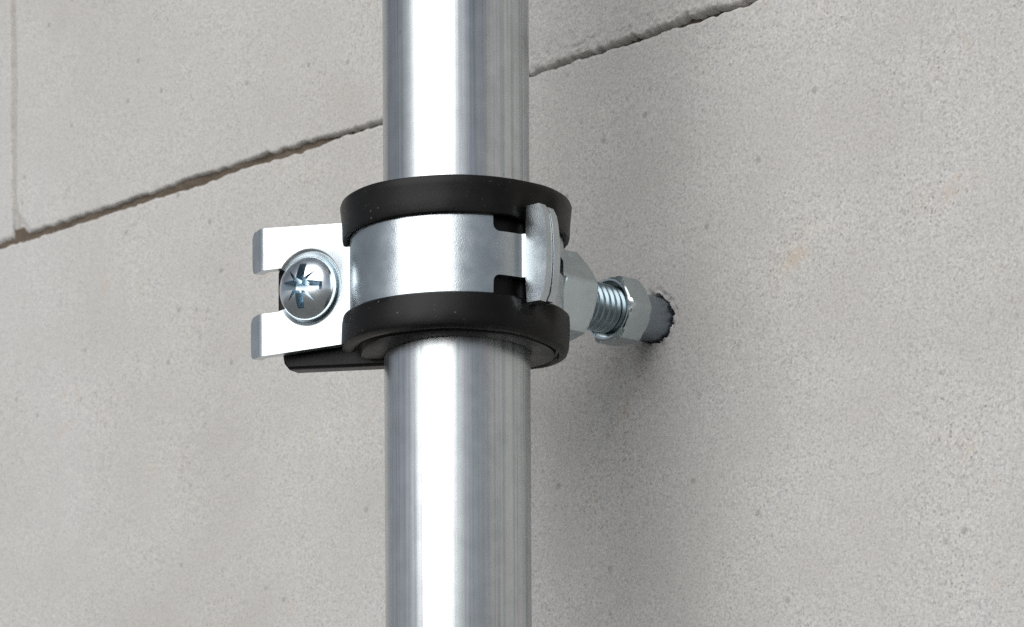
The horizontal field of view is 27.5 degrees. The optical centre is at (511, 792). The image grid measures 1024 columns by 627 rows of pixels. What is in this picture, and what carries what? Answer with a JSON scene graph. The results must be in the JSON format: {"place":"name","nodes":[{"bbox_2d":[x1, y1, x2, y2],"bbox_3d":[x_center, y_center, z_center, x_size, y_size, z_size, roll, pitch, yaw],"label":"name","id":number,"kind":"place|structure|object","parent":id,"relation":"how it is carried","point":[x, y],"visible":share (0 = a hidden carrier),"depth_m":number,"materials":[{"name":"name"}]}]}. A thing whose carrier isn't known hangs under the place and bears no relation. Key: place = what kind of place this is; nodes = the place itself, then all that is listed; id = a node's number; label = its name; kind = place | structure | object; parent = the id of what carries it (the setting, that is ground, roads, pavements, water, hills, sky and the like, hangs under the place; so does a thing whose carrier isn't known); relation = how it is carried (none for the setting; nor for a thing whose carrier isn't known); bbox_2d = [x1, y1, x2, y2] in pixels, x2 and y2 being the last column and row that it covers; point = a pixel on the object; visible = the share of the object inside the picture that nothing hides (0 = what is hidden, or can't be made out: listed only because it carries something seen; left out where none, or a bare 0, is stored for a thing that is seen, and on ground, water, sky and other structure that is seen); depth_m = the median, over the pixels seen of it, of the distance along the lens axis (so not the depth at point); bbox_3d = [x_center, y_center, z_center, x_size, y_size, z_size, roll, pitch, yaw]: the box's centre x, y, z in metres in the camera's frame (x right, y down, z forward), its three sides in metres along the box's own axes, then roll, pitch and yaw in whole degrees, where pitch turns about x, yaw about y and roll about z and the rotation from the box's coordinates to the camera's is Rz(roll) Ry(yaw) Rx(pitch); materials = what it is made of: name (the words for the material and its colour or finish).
{"place":"outdoors","nodes":[
{"label":"outdoors","id":0,"kind":"place"},
{"label":"ground","id":1,"kind":"structure","parent":0,"visible":0},
{"bbox_2d":[0,0,1023,626],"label":"block wall","id":2,"kind":"structure","parent":1,"relation":"on","point":[804,218],"depth_m":0.36,"materials":[{"name":"concrete"}]},
{"bbox_2d":[587,276,674,345],"bbox_3d":[0.018,-0.080,0.347,0.034,0.010,0.012,0,0,-43],"label":"threaded stud","id":3,"kind":"object","parent":2,"relation":"attached to","point":[627,310],"visible":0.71,"depth_m":0.34,"materials":[{"name":"silver metal"}]},
{"bbox_2d":[251,174,597,372],"bbox_3d":[-0.011,-0.078,0.322,0.054,0.024,0.037,0,0,-13],"label":"pipe clamp","id":4,"kind":"object","parent":3,"relation":"attached to","point":[375,275],"visible":0.96,"depth_m":0.31,"materials":[{"name":"metal"}]},
{"bbox_2d":[382,0,531,626],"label":"steel pipe","id":5,"kind":"object","parent":4,"relation":"attached to","point":[457,422],"visible":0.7,"depth_m":0.31,"materials":[{"name":"silver metal"}]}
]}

